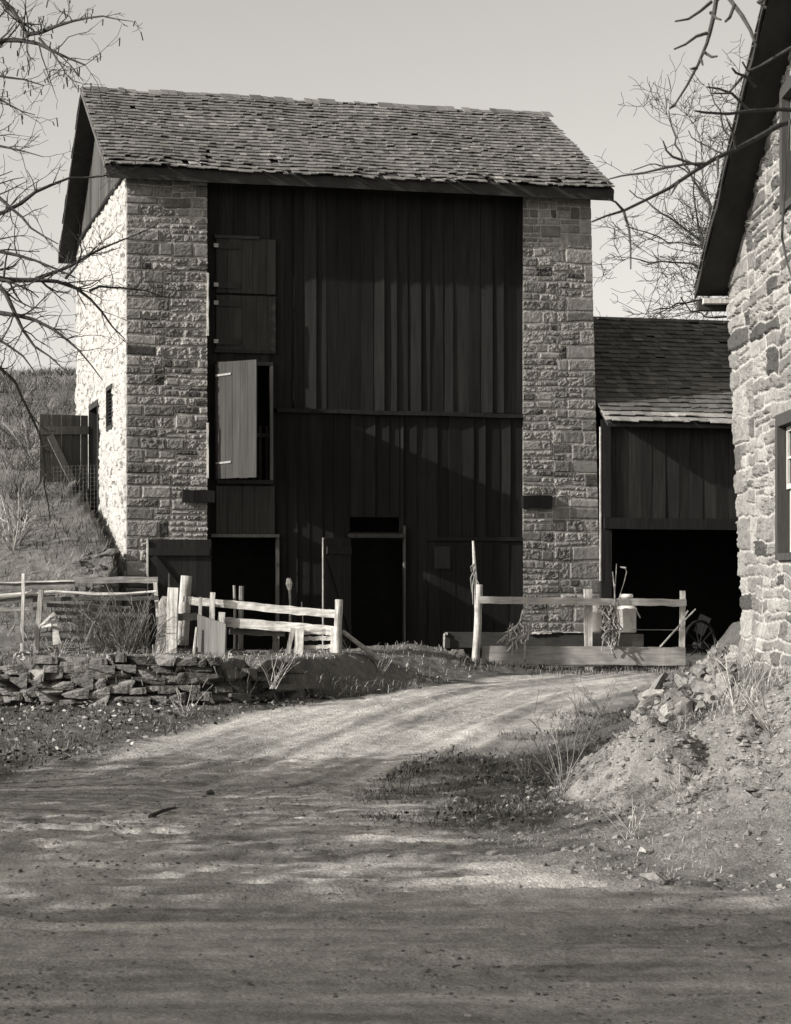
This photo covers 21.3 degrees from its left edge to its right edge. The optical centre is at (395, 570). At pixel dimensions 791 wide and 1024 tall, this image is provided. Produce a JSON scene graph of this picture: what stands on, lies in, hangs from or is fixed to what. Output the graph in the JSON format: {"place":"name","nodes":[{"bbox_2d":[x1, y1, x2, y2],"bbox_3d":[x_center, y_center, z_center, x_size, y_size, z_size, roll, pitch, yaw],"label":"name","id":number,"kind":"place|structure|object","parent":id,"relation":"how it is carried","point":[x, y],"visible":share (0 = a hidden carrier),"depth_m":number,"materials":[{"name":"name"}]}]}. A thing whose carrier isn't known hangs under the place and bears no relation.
{"place":"outdoors","nodes":[
{"label":"outdoors","id":0,"kind":"place"},
{"bbox_2d":[0,363,139,645],"bbox_3d":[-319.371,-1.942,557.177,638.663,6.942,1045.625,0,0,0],"label":"hillside","id":1,"kind":"structure","parent":0,"point":[45,573],"depth_m":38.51,"materials":[{"name":"plant"}]},
{"bbox_2d":[0,423,20,448],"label":"brush clump","id":2,"kind":"object","parent":1,"relation":"on","point":[7,440],"visible":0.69,"depth_m":45.53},
{"bbox_2d":[0,431,25,458],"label":"hill weed","id":3,"kind":"object","parent":1,"relation":"on","point":[5,450],"visible":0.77,"depth_m":44.15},
{"bbox_2d":[0,501,27,542],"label":"hill weed","id":4,"kind":"object","parent":1,"relation":"on","point":[4,524],"visible":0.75,"depth_m":37.76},
{"bbox_2d":[0,399,32,448],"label":"hill weed","id":5,"kind":"object","parent":1,"relation":"on","point":[3,422],"visible":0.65,"depth_m":45.35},
{"bbox_2d":[4,425,38,450],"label":"brush clump","id":6,"kind":"object","parent":1,"relation":"on","point":[22,440],"visible":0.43,"depth_m":45.36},
{"bbox_2d":[0,493,50,550],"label":"hill weed","id":7,"kind":"object","parent":1,"relation":"on","point":[7,543],"visible":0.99,"depth_m":37.30,"materials":[{"name":"plant"}]},
{"bbox_2d":[0,367,51,406],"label":"hill weed","id":8,"kind":"object","parent":1,"relation":"on","point":[15,398],"visible":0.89,"depth_m":50.11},
{"bbox_2d":[0,442,51,469],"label":"brush clump","id":9,"kind":"object","parent":1,"relation":"on","point":[18,463],"visible":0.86,"depth_m":43.12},
{"bbox_2d":[0,493,52,546],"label":"hill weed","id":10,"kind":"object","parent":1,"relation":"on","point":[27,529],"visible":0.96,"depth_m":37.54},
{"bbox_2d":[0,467,54,520],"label":"hill weed","id":11,"kind":"object","parent":1,"relation":"on","point":[21,504],"visible":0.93,"depth_m":39.09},
{"bbox_2d":[0,469,55,498],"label":"brush clump","id":12,"kind":"object","parent":1,"relation":"on","point":[26,494],"visible":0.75,"depth_m":40.84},
{"bbox_2d":[2,381,53,429],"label":"hill weed","id":13,"kind":"object","parent":1,"relation":"on","point":[31,410],"visible":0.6,"depth_m":47.33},
{"bbox_2d":[14,409,51,449],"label":"hill weed","id":14,"kind":"object","parent":1,"relation":"on","point":[24,433],"visible":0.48,"depth_m":45.18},
{"bbox_2d":[5,471,60,499],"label":"brush clump","id":15,"kind":"object","parent":1,"relation":"on","point":[17,489],"visible":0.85,"depth_m":40.83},
{"bbox_2d":[2,410,75,456],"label":"hill weed","id":16,"kind":"object","parent":1,"relation":"on","point":[35,445],"visible":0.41,"depth_m":44.47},
{"bbox_2d":[52,465,98,509],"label":"wire netting","id":17,"kind":"object","parent":1,"relation":"on","point":[90,477],"visible":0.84,"depth_m":40.42,"materials":[{"name":"metal"}]},
{"bbox_2d":[72,561,90,568],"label":"bank stone","id":18,"kind":"object","parent":1,"relation":"on","point":[75,565],"visible":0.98,"depth_m":36.41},
{"bbox_2d":[101,548,120,557],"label":"bank stone","id":19,"kind":"object","parent":1,"relation":"on","point":[115,553],"visible":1,"depth_m":36.86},
{"bbox_2d":[0,0,759,375],"label":"sky","id":20,"kind":"structure","parent":0,"point":[573,61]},
{"bbox_2d":[0,664,790,1023],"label":"dirt road","id":21,"kind":"structure","parent":0,"point":[174,972],"depth_m":13.38,"materials":[{"name":"soil"}]},
{"bbox_2d":[148,807,177,817],"bbox_3d":[-1.946,2.059,17.973,0.112,0.050,0.661,0,0,14],"label":"fallen stick","id":22,"kind":"object","parent":21,"relation":"on","point":[152,815],"visible":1,"depth_m":17.89,"materials":[{"name":"wood"}]},
{"bbox_2d":[566,675,584,713],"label":"dry weed","id":23,"kind":"object","parent":21,"relation":"on","point":[580,705],"visible":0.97,"depth_m":27.35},
{"bbox_2d":[0,610,790,897],"bbox_3d":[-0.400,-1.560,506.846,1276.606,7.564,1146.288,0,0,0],"label":"ground","id":24,"kind":"structure","parent":0,"point":[348,669],"depth_m":21.98,"materials":[{"name":"soil"}]},
{"bbox_2d":[14,611,22,643],"bbox_3d":[-5.795,0.877,32.284,0.191,0.499,0.087,0,0,40],"label":"old board","id":25,"kind":"object","parent":24,"relation":"on","point":[18,634],"visible":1,"depth_m":32.27,"materials":[{"name":"grey wood"}]},
{"bbox_2d":[52,619,60,645],"bbox_3d":[-5.196,0.952,32.294,0.172,0.410,0.126,0,0,0],"label":"old board","id":26,"kind":"object","parent":24,"relation":"on","point":[56,640],"visible":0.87,"depth_m":32.29,"materials":[{"name":"white wood"}]},
{"bbox_2d":[41,630,77,655],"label":"bank weed","id":27,"kind":"object","parent":24,"relation":"on","point":[60,650],"visible":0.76,"depth_m":29.40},
{"bbox_2d":[0,573,157,652],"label":"rail fence","id":28,"kind":"object","parent":24,"relation":"on","point":[22,597],"visible":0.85,"depth_m":32.63,"materials":[{"name":"grey wood"}]},
{"bbox_2d":[56,590,110,653],"bbox_3d":[-4.764,0.780,31.166,0.892,0.972,0.748,0,0,-43],"label":"grass clump","id":29,"kind":"object","parent":24,"relation":"on","point":[81,640],"visible":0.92,"depth_m":31.08,"materials":[{"name":"plant"}]},
{"bbox_2d":[0,0,174,529],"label":"bare tree","id":30,"kind":"object","parent":24,"relation":"on","point":[41,278],"visible":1,"depth_m":29.85,"materials":[{"name":"grey plant"}]},
{"bbox_2d":[62,594,113,652],"bbox_3d":[-4.641,0.820,32.383,0.913,1.016,0.657,0,0,-40],"label":"grass clump","id":31,"kind":"object","parent":24,"relation":"on","point":[93,635],"visible":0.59,"depth_m":32.30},
{"bbox_2d":[70,591,115,651],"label":"grass clump","id":32,"kind":"object","parent":24,"relation":"on","point":[102,646],"visible":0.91,"depth_m":31.54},
{"bbox_2d":[79,596,112,650],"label":"grass clump","id":33,"kind":"object","parent":24,"relation":"on","point":[96,625],"visible":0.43,"depth_m":32.56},
{"bbox_2d":[84,609,138,651],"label":"grass clump","id":34,"kind":"object","parent":24,"relation":"on","point":[105,647],"visible":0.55,"depth_m":32.22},
{"bbox_2d":[96,618,127,652],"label":"clump","id":35,"kind":"object","parent":24,"relation":"on","point":[112,646],"visible":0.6,"depth_m":31.82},
{"bbox_2d":[74,576,158,639],"bbox_3d":[-4.341,0.644,32.984,1.392,1.099,0.094,0,0,0],"label":"gate frame","id":36,"kind":"object","parent":24,"relation":"on","point":[126,579],"visible":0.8,"depth_m":32.98,"materials":[{"name":"grey wood"}]},
{"bbox_2d":[96,585,141,650],"bbox_3d":[-4.092,0.736,31.345,0.726,1.077,0.671,0,0,-13],"label":"grass clump","id":37,"kind":"object","parent":24,"relation":"on","point":[124,625],"visible":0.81,"depth_m":31.29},
{"bbox_2d":[97,609,145,652],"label":"grass clump","id":38,"kind":"object","parent":24,"relation":"on","point":[119,630],"visible":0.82,"depth_m":31.42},
{"bbox_2d":[108,604,138,651],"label":"grass clump","id":39,"kind":"object","parent":24,"relation":"on","point":[130,635],"visible":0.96,"depth_m":31.15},
{"bbox_2d":[97,586,155,652],"bbox_3d":[-3.967,0.746,31.391,0.965,1.031,0.962,0,0,0],"label":"grass clump","id":40,"kind":"object","parent":24,"relation":"on","point":[135,623],"visible":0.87,"depth_m":31.44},
{"bbox_2d":[100,601,152,651],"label":"grass clump","id":41,"kind":"object","parent":24,"relation":"on","point":[121,623],"visible":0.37,"depth_m":32.19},
{"bbox_2d":[120,592,154,653],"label":"grass clump","id":42,"kind":"object","parent":24,"relation":"on","point":[135,641],"visible":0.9,"depth_m":31.39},
{"bbox_2d":[117,595,158,650],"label":"grass clump","id":43,"kind":"object","parent":24,"relation":"on","point":[146,642],"visible":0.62,"depth_m":32.44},
{"bbox_2d":[151,596,166,653],"bbox_3d":[-3.460,0.857,31.520,0.323,0.943,0.320,0,0,39],"label":"wooden fence post","id":44,"kind":"object","parent":24,"relation":"on","point":[161,628],"visible":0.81,"depth_m":31.42,"materials":[{"name":"grey wood"}]},
{"bbox_2d":[0,652,336,706],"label":"dry stone wall","id":45,"kind":"structure","parent":24,"relation":"on","point":[98,688],"depth_m":28.18,"materials":[{"name":"stone"}]},
{"bbox_2d":[166,587,178,652],"bbox_3d":[-3.327,0.867,31.403,0.190,1.220,0.138,0,0,0],"label":"post","id":46,"kind":"object","parent":24,"relation":"on","point":[172,619],"visible":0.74,"depth_m":31.34,"materials":[{"name":"white wood"}]},
{"bbox_2d":[177,575,191,644],"bbox_3d":[-3.278,0.622,32.601,0.262,1.084,0.216,0,0,0],"label":"round post","id":47,"kind":"object","parent":24,"relation":"on","point":[184,607],"visible":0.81,"depth_m":32.52,"materials":[{"name":"white wood"}]},
{"bbox_2d":[0,691,371,775],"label":"bank weeds","id":48,"kind":"object","parent":24,"relation":"on","point":[59,723],"visible":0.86,"depth_m":25.44,"materials":[{"name":"grey plant"}]},
{"bbox_2d":[170,685,212,716],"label":"bank weed","id":49,"kind":"object","parent":24,"relation":"on","point":[181,708],"visible":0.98,"depth_m":26.86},
{"bbox_2d":[193,627,197,654],"bbox_3d":[-2.945,1.069,30.901,0.093,0.469,0.057,0,0,0],"label":"stake","id":50,"kind":"object","parent":24,"relation":"on","point":[195,641],"visible":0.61,"depth_m":30.88,"materials":[{"name":"white wood"}]},
{"bbox_2d":[197,615,226,655],"bbox_3d":[-2.688,0.973,30.865,0.535,0.640,0.043,0,0,35],"label":"plank panel","id":51,"kind":"object","parent":24,"relation":"on","point":[212,635],"visible":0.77,"depth_m":30.85,"materials":[{"name":"wood"}]},
{"bbox_2d":[233,585,235,648],"bbox_3d":[-2.521,0.738,33.001,0.056,1.006,0.047,0,0,0],"label":"stake","id":52,"kind":"object","parent":24,"relation":"on","point":[234,615],"visible":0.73,"depth_m":32.98,"materials":[{"name":"grey wood"}]},
{"bbox_2d":[0,641,470,781],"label":"fallen leaves","id":53,"kind":"object","parent":24,"relation":"on","point":[8,754],"visible":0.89,"depth_m":26.40,"materials":[{"name":"grey plant"}]},
{"bbox_2d":[238,586,243,649],"bbox_3d":[-2.423,0.745,33.003,0.099,0.994,0.086,0,0,0],"label":"stake","id":54,"kind":"object","parent":24,"relation":"on","point":[241,615],"visible":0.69,"depth_m":32.97,"materials":[{"name":"grey wood"}]},
{"bbox_2d":[258,646,298,688],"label":"bank weed","id":55,"kind":"object","parent":24,"relation":"on","point":[274,684],"visible":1,"depth_m":28.33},
{"bbox_2d":[178,592,380,662],"bbox_3d":[-1.737,0.928,31.513,3.068,1.202,0.659,0,0,3],"label":"yard fence","id":56,"kind":"object","parent":24,"relation":"on","point":[275,630],"visible":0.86,"depth_m":31.35,"materials":[{"name":"white wood"}]},
{"bbox_2d":[304,629,333,652],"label":"gate","id":57,"kind":"structure","parent":56,"relation":"attached to","point":[316,638],"depth_m":31.26,"materials":[{"name":"white wood"}]},
{"bbox_2d":[286,578,291,634],"bbox_3d":[-1.667,0.681,33.000,0.102,1.119,0.103,0,0,0],"label":"stake","id":58,"kind":"object","parent":24,"relation":"on","point":[289,584],"visible":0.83,"depth_m":32.98,"materials":[{"name":"grey wood"}]},
{"bbox_2d":[39,86,614,656],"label":"stone barn","id":59,"kind":"structure","parent":24,"relation":"on","point":[359,380],"depth_m":38.57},
{"bbox_2d":[39,414,88,501],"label":"side door","id":60,"kind":"structure","parent":59,"relation":"in","point":[74,429],"depth_m":42.25,"materials":[{"name":"wood"}]},
{"bbox_2d":[106,383,112,431],"bbox_3d":[-5.258,-3.028,39.275,0.175,0.827,0.941,0,0,-14],"label":"window","id":61,"kind":"structure","parent":59,"relation":"in","point":[109,403],"depth_m":39.64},
{"bbox_2d":[147,539,210,643],"bbox_3d":[-3.809,0.378,37.119,1.140,1.845,0.078,0,0,-14],"label":"stable door","id":62,"kind":"structure","parent":59,"relation":"in","point":[176,557],"depth_m":37.11,"materials":[{"name":"brown wood"}]},
{"bbox_2d":[214,238,275,294],"bbox_3d":[-2.699,-5.447,37.713,1.128,0.980,0.082,0,0,-15],"label":"hatch door","id":63,"kind":"structure","parent":59,"relation":"in","point":[244,266],"depth_m":37.73,"materials":[{"name":"wood"}]},
{"bbox_2d":[214,295,275,349],"bbox_3d":[-2.701,-4.431,37.711,1.127,0.966,0.089,0,0,-14],"label":"hatch door","id":64,"kind":"structure","parent":59,"relation":"in","point":[242,322],"depth_m":37.73,"materials":[{"name":"wood"}]},
{"bbox_2d":[322,538,351,649],"bbox_3d":[-1.032,0.426,37.711,0.098,1.998,1.048,0,0,27],"label":"stable door","id":65,"kind":"structure","parent":59,"relation":"in","point":[336,552],"depth_m":37.66,"materials":[{"name":"brown wood"}]},
{"bbox_2d":[428,542,522,656],"bbox_3d":[1.494,0.612,38.823,1.837,2.276,0.064,0,0,-14],"label":"closed door","id":66,"kind":"structure","parent":59,"relation":"in","point":[499,565],"depth_m":38.78,"materials":[{"name":"wood"}]},
{"bbox_2d":[0,640,691,705],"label":"yard grass","id":67,"kind":"structure","parent":24,"relation":"on","point":[631,667],"depth_m":32.33,"materials":[{"name":"plant"}]},
{"bbox_2d":[374,651,392,674],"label":"bank weed","id":68,"kind":"object","parent":24,"relation":"on","point":[379,669],"visible":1,"depth_m":31.41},
{"bbox_2d":[443,631,583,647],"bbox_3d":[2.094,1.187,35.953,2.579,0.297,0.457,0,0,0],"label":"feed trough","id":69,"kind":"object","parent":24,"relation":"on","point":[461,639],"visible":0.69,"depth_m":35.83,"materials":[{"name":"grey wood"}]},
{"bbox_2d":[507,741,542,778],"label":"dry weed","id":70,"kind":"object","parent":24,"relation":"on","point":[525,767],"visible":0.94,"depth_m":20.29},
{"bbox_2d":[529,705,570,759],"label":"dry weed","id":71,"kind":"object","parent":24,"relation":"on","point":[533,740],"visible":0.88,"depth_m":21.62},
{"bbox_2d":[349,665,752,835],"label":"dark turf","id":72,"kind":"structure","parent":24,"relation":"on","point":[626,714],"depth_m":20.39,"materials":[{"name":"grey plant"}]},
{"bbox_2d":[519,691,612,794],"bbox_3d":[1.543,1.488,18.340,0.717,0.922,0.848,0,0,28],"label":"dry weed","id":73,"kind":"object","parent":24,"relation":"on","point":[568,778],"visible":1,"depth_m":18.26,"materials":[{"name":"plant"}]},
{"bbox_2d":[552,701,599,746],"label":"dry weed","id":74,"kind":"object","parent":24,"relation":"on","point":[586,733],"visible":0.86,"depth_m":22.29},
{"bbox_2d":[472,584,685,670],"bbox_3d":[3.004,0.985,34.596,3.529,1.506,0.243,0,0,0],"label":"board fence","id":75,"kind":"object","parent":24,"relation":"on","point":[588,654],"visible":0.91,"depth_m":34.57,"materials":[{"name":"grey wood"}]},
{"bbox_2d":[470,541,478,612],"bbox_3d":[1.302,0.215,34.693,0.151,1.397,0.087,0,0,0],"label":"tall stick","id":76,"kind":"object","parent":75,"relation":"attached to","point":[475,580],"visible":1,"depth_m":34.67,"materials":[{"name":"grey wood"}]},
{"bbox_2d":[496,604,531,667],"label":"dead vine","id":77,"kind":"object","parent":75,"relation":"hanging from","point":[514,635],"visible":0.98,"depth_m":34.44,"materials":[{"name":"plant"}]},
{"bbox_2d":[596,564,640,654],"bbox_3d":[3.645,0.636,34.441,0.734,1.488,0.221,0,0,0],"label":"dead vine","id":78,"kind":"object","parent":75,"relation":"attached to","point":[608,623],"visible":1,"depth_m":34.41,"materials":[{"name":"plant"}]},
{"bbox_2d":[659,609,695,646],"bbox_3d":[4.628,0.949,34.542,0.600,0.645,0.031,0,0,8],"label":"stick","id":79,"kind":"object","parent":75,"relation":"on","point":[677,627],"visible":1,"depth_m":34.53,"materials":[{"name":"grey wood"}]},
{"bbox_2d":[572,673,617,715],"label":"dry weed","id":80,"kind":"object","parent":24,"relation":"on","point":[600,712],"visible":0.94,"depth_m":26.45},
{"bbox_2d":[592,633,643,646],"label":"timber block","id":81,"kind":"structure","parent":24,"relation":"on","point":[630,640],"depth_m":34.92,"materials":[{"name":"grey wood"}]},
{"bbox_2d":[592,606,602,631],"bbox_3d":[3.343,0.760,35.150,0.208,0.542,0.208,0,0,-38],"label":"milk can","id":82,"kind":"object","parent":81,"relation":"on","point":[596,622],"visible":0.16,"depth_m":35.06,"materials":[{"name":"metal"}]},
{"bbox_2d":[616,594,636,632],"bbox_3d":[3.852,0.720,35.150,0.347,0.648,0.347,0,0,37],"label":"milk can","id":83,"kind":"object","parent":81,"relation":"on","point":[627,616],"visible":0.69,"depth_m":35.01,"materials":[{"name":"metal"}]},
{"bbox_2d":[596,784,650,839],"bbox_3d":[1.714,1.831,15.850,0.404,0.432,0.435,0,0,0],"label":"dry weed","id":84,"kind":"object","parent":24,"relation":"on","point":[634,829],"visible":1,"depth_m":15.87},
{"bbox_2d":[466,641,790,880],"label":"dry grass","id":85,"kind":"structure","parent":24,"relation":"on","point":[772,673],"depth_m":19.91,"materials":[{"name":"plant"}]},
{"bbox_2d":[632,684,650,699],"bbox_3d":[2.910,1.436,24.555,0.315,0.233,0.229,0,0,0],"label":"rubble rock","id":86,"kind":"object","parent":24,"relation":"on","point":[637,689],"visible":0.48,"depth_m":24.46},
{"bbox_2d":[639,847,653,854],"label":"loose stone","id":87,"kind":"object","parent":24,"relation":"on","point":[646,850],"visible":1,"depth_m":15.32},
{"bbox_2d":[641,698,654,706],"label":"rubble rock","id":88,"kind":"object","parent":24,"relation":"on","point":[648,702],"visible":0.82,"depth_m":23.68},
{"bbox_2d":[637,672,668,707],"bbox_3d":[2.940,1.413,24.200,0.212,0.477,0.746,0,0,26],"label":"stone slab","id":89,"kind":"object","parent":24,"relation":"on","point":[659,681],"depth_m":24.27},
{"bbox_2d":[642,689,663,698],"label":"rubble rock","id":90,"kind":"object","parent":24,"relation":"on","point":[648,693],"visible":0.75,"depth_m":23.91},
{"bbox_2d":[639,871,667,884],"bbox_3d":[1.730,2.066,14.128,0.187,0.088,0.144,0,0,0],"label":"loose stone","id":91,"kind":"object","parent":24,"relation":"on","point":[659,878],"visible":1,"depth_m":14.08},
{"bbox_2d":[593,316,741,646],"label":"wooden shed","id":92,"kind":"structure","parent":24,"relation":"on","point":[667,497],"depth_m":40.26,"materials":[{"name":"brown wood"}]},
{"bbox_2d":[591,34,748,319],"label":"bare tree","id":93,"kind":"object","parent":24,"relation":"on","point":[701,231],"visible":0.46,"depth_m":52.15,"materials":[{"name":"grey plant"}]},
{"bbox_2d":[554,673,790,815],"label":"dirt mound","id":94,"kind":"object","parent":24,"relation":"on","point":[646,772],"visible":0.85,"depth_m":17.53,"materials":[{"name":"soil"}]},
{"bbox_2d":[660,765,704,802],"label":"dry weed","id":95,"kind":"object","parent":94,"relation":"on","point":[684,799],"visible":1,"depth_m":16.54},
{"bbox_2d":[705,643,781,715],"bbox_3d":[3.205,1.009,19.603,0.622,0.743,0.767,0,0,-40],"label":"dry weed","id":96,"kind":"object","parent":94,"relation":"on","point":[734,709],"visible":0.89,"depth_m":19.61,"materials":[{"name":"plant"}]},
{"bbox_2d":[717,668,790,737],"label":"dry weed","id":97,"kind":"object","parent":94,"relation":"on","point":[759,717],"visible":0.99,"depth_m":17.54,"materials":[{"name":"plant"}]},
{"bbox_2d":[659,694,692,721],"bbox_3d":[2.845,1.439,21.453,0.296,0.353,0.267,0,0,38],"label":"boulder","id":98,"kind":"object","parent":24,"relation":"on","point":[679,704],"visible":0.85,"depth_m":21.40,"materials":[{"name":"stone"}]},
{"bbox_2d":[674,673,689,686],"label":"rubble rock","id":99,"kind":"object","parent":24,"relation":"on","point":[679,679],"visible":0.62,"depth_m":23.82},
{"bbox_2d":[591,0,790,276],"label":"bare tree","id":100,"kind":"object","parent":24,"relation":"on","point":[702,165],"visible":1,"depth_m":9.60,"materials":[{"name":"grey plant"}]},
{"bbox_2d":[693,664,707,673],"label":"rubble rock","id":101,"kind":"object","parent":24,"relation":"on","point":[698,668],"visible":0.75,"depth_m":23.90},
{"bbox_2d":[685,619,716,654],"bbox_3d":[5.717,1.414,39.600,0.978,0.977,0.241,0,0,-42],"label":"wagon wheel","id":102,"kind":"object","parent":24,"relation":"on","point":[698,645],"visible":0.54,"depth_m":39.56,"materials":[{"name":"wood"}]},
{"bbox_2d":[693,614,710,635],"bbox_3d":[5.805,1.035,39.900,0.350,0.421,0.030,0,0,0],"label":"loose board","id":103,"kind":"object","parent":24,"relation":"on","point":[699,626],"visible":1,"depth_m":39.88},
{"bbox_2d":[691,680,715,697],"bbox_3d":[3.277,1.260,22.228,0.306,0.186,0.271,0,0,27],"label":"rubble rock","id":104,"kind":"object","parent":24,"relation":"on","point":[701,687],"visible":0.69,"depth_m":22.15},
{"bbox_2d":[715,671,735,686],"bbox_3d":[3.462,1.168,22.174,0.228,0.224,0.200,0,0,-21],"label":"rubble rock","id":105,"kind":"object","parent":104,"relation":"on","point":[718,676],"visible":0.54,"depth_m":22.10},
{"bbox_2d":[695,701,711,712],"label":"rubble rock","id":106,"kind":"object","parent":24,"relation":"on","point":[701,704],"visible":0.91,"depth_m":21.21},
{"bbox_2d":[703,692,714,702],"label":"rubble rock","id":107,"kind":"object","parent":24,"relation":"on","point":[707,695],"visible":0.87,"depth_m":21.61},
{"bbox_2d":[706,659,728,673],"bbox_3d":[3.629,1.085,23.648,0.271,0.164,0.239,0,0,-33],"label":"rubble rock","id":108,"kind":"object","parent":24,"relation":"on","point":[708,669],"visible":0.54,"depth_m":23.57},
{"bbox_2d":[707,646,727,659],"bbox_3d":[3.801,1.008,24.612,0.250,0.242,0.301,0,0,-14],"label":"rubble rock","id":109,"kind":"object","parent":24,"relation":"on","point":[715,650],"visible":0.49,"depth_m":24.56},
{"bbox_2d":[713,673,733,698],"bbox_3d":[3.385,1.209,21.775,0.128,0.272,0.382,0,0,32],"label":"rock","id":110,"kind":"object","parent":24,"relation":"on","point":[718,687],"visible":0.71,"depth_m":21.76,"materials":[{"name":"grey stone"}]},
{"bbox_2d":[694,0,790,675],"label":"stone house","id":111,"kind":"structure","parent":24,"relation":"on","point":[742,266],"depth_m":22.05,"materials":[{"name":"grey stone"}]},
{"bbox_2d":[775,409,790,559],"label":"window","id":112,"kind":"structure","parent":111,"relation":"in","point":[782,420],"depth_m":21.13,"materials":[{"name":"white paint"}]},
{"bbox_2d":[779,75,790,213],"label":"window","id":113,"kind":"structure","parent":111,"relation":"in","point":[785,90],"depth_m":20.89,"materials":[{"name":"black paint"}]},
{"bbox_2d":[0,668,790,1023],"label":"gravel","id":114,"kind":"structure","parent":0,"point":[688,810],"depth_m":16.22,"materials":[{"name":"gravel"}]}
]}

